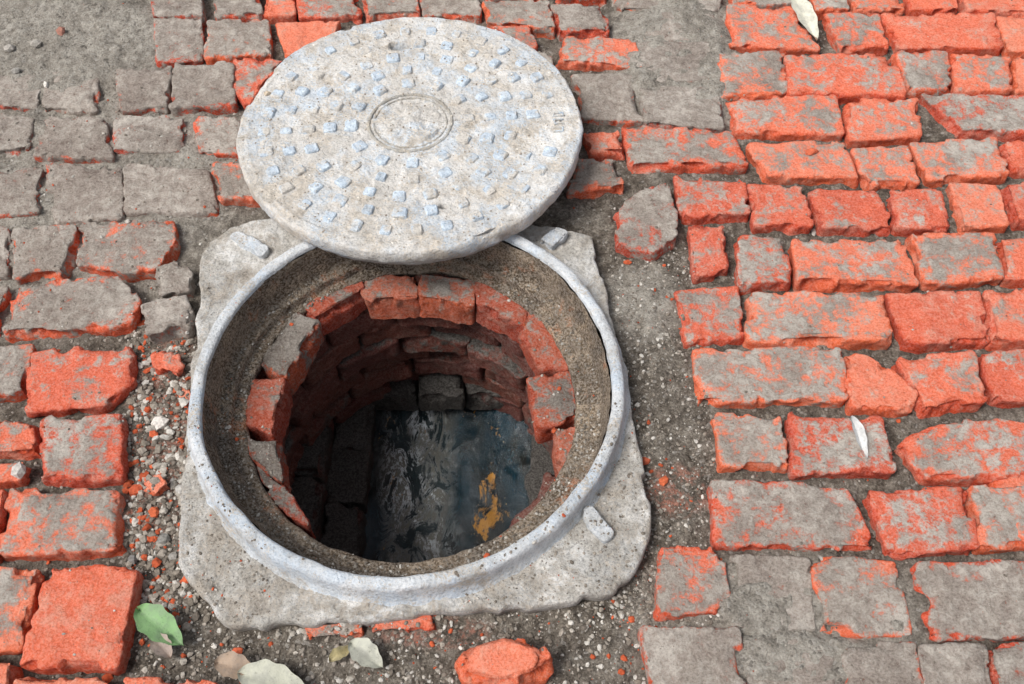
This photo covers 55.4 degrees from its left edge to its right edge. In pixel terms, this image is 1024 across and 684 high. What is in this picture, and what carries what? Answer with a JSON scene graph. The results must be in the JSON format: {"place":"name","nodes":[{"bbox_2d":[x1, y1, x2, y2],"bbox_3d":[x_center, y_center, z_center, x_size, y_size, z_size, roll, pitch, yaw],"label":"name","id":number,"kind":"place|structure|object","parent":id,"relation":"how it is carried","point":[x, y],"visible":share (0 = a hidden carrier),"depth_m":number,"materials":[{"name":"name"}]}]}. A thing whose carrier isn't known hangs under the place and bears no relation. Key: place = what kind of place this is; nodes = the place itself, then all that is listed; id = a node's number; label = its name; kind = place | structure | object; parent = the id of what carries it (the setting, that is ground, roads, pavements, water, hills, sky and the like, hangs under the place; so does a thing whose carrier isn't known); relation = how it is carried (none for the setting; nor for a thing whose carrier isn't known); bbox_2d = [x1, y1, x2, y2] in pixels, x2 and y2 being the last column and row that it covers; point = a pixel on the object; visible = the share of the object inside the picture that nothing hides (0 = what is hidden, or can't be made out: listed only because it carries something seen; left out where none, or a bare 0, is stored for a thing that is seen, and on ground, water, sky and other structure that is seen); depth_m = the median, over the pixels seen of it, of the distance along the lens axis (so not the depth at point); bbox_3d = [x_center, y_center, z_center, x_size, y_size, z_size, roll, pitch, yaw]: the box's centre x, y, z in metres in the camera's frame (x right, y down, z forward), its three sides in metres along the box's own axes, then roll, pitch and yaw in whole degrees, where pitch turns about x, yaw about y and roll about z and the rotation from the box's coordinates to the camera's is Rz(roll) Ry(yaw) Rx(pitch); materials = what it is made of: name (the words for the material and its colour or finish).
{"place":"outdoors","nodes":[
{"label":"outdoors","id":0,"kind":"place"},
{"bbox_2d":[0,0,1023,683],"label":"brick paving","id":1,"kind":"structure","parent":0,"point":[972,96],"depth_m":1.63,"materials":[{"name":"red brick"}]},
{"bbox_2d":[850,416,867,458],"bbox_3d":[0.519,0.142,1.460,0.018,0.018,0.069,-9,57,-6],"label":"leaf","id":2,"kind":"object","parent":1,"relation":"on","point":[859,431],"visible":1,"depth_m":1.46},
{"bbox_2d":[0,0,1023,683],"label":"ground","id":3,"kind":"structure","parent":0,"point":[96,52],"depth_m":1.54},
{"bbox_2d":[143,474,169,495],"bbox_3d":[-0.526,0.214,1.451,0.040,0.039,0.043,-32,62,-19],"label":"broken brick","id":4,"kind":"object","parent":3,"relation":"on","point":[160,487],"visible":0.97,"depth_m":1.44,"materials":[{"name":"red brick"}]},
{"bbox_2d":[134,603,183,645],"bbox_3d":[-0.475,0.381,1.315,0.070,0.026,0.054,0,57,0],"label":"leaf","id":5,"kind":"object","parent":3,"relation":"on","point":[153,622],"visible":1,"depth_m":1.31,"materials":[{"name":"green plant"}]},
{"bbox_2d":[150,633,171,658],"bbox_3d":[-0.468,0.407,1.307,0.030,0.018,0.031,0,57,0],"label":"leaf","id":6,"kind":"object","parent":3,"relation":"on","point":[164,650],"visible":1,"depth_m":1.30,"materials":[{"name":"beige plant"}]},
{"bbox_2d":[150,351,184,376],"bbox_3d":[-0.546,0.040,1.559,0.049,0.037,0.051,-17,59,-11],"label":"broken brick","id":7,"kind":"object","parent":3,"relation":"on","point":[162,363],"visible":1,"depth_m":1.54,"materials":[{"name":"red brick"}]},
{"bbox_2d":[141,295,196,344],"bbox_3d":[-0.560,-0.031,1.607,0.085,0.062,0.080,-18,59,-11],"label":"broken brick","id":8,"kind":"object","parent":3,"relation":"on","point":[161,313],"visible":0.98,"depth_m":1.59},
{"bbox_2d":[155,261,195,299],"bbox_3d":[-0.564,-0.095,1.651,0.062,0.058,0.067,-9,57,-6],"label":"broken brick","id":9,"kind":"object","parent":3,"relation":"on","point":[172,275],"visible":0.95,"depth_m":1.63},
{"bbox_2d":[178,385,190,408],"bbox_3d":[-0.508,0.090,1.533,0.028,0.036,0.042,-29,62,-17],"label":"broken brick","id":10,"kind":"object","parent":3,"relation":"on","point":[185,393],"visible":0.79,"depth_m":1.52,"materials":[{"name":"red brick"}]},
{"bbox_2d":[214,651,249,678],"bbox_3d":[-0.366,0.428,1.288,0.050,0.018,0.037,-15,58,-9],"label":"leaf","id":11,"kind":"object","parent":3,"relation":"on","point":[230,664],"visible":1,"depth_m":1.29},
{"bbox_2d":[237,659,303,683],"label":"leaf","id":12,"kind":"object","parent":3,"relation":"on","point":[265,671],"visible":1,"depth_m":1.28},
{"bbox_2d":[329,645,348,661],"bbox_3d":[-0.228,0.416,1.301,0.036,0.018,0.018,-32,63,-19],"label":"leaf","id":13,"kind":"object","parent":3,"relation":"on","point":[339,652],"visible":1,"depth_m":1.30,"materials":[{"name":"yellow plant"}]},
{"bbox_2d":[348,638,382,667],"bbox_3d":[-0.195,0.415,1.301,0.048,0.018,0.039,0,57,0],"label":"leaf","id":14,"kind":"object","parent":3,"relation":"on","point":[364,652],"visible":1,"depth_m":1.30,"materials":[{"name":"white plant"}]},
{"bbox_2d":[178,218,650,631],"bbox_3d":[-0.164,0.084,1.530,0.732,0.119,0.741,0,57,0],"label":"manhole frame","id":15,"kind":"object","parent":3,"relation":"on","point":[258,273],"visible":0.87,"depth_m":1.44,"materials":[{"name":"grey concrete"}]},
{"bbox_2d":[236,17,582,264],"bbox_3d":[-0.179,-0.378,1.743,0.611,0.055,0.609,0,55,0],"label":"manhole cover","id":16,"kind":"object","parent":15,"relation":"on","point":[267,163],"visible":0.99,"depth_m":1.70,"materials":[{"name":"grey concrete"}]},
{"bbox_2d":[246,274,611,556],"bbox_3d":[-0.155,-0.066,2.048,0.754,0.656,1.580,0,57,0],"label":"manhole shaft","id":17,"kind":"object","parent":3,"relation":"on","point":[361,352],"visible":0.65,"depth_m":1.79,"materials":[{"name":"red brick"}]},
{"bbox_2d":[362,406,545,562],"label":"sewer water","id":18,"kind":"structure","parent":17,"relation":"in","point":[446,482],"depth_m":1.98,"materials":[{"name":"black liquid"}]},
{"bbox_2d":[454,638,553,683],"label":"broken brick","id":19,"kind":"object","parent":3,"relation":"on","point":[523,661],"visible":1,"depth_m":1.27,"materials":[{"name":"red brick"}]},
{"bbox_2d":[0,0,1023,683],"bbox_3d":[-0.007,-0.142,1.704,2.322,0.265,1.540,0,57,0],"label":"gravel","id":20,"kind":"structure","parent":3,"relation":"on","point":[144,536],"depth_m":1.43,"materials":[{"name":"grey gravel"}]},
{"bbox_2d":[791,0,818,40],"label":"leaf","id":21,"kind":"object","parent":3,"relation":"on","point":[806,14],"visible":1,"depth_m":1.98,"materials":[{"name":"beige plant"}]}
]}

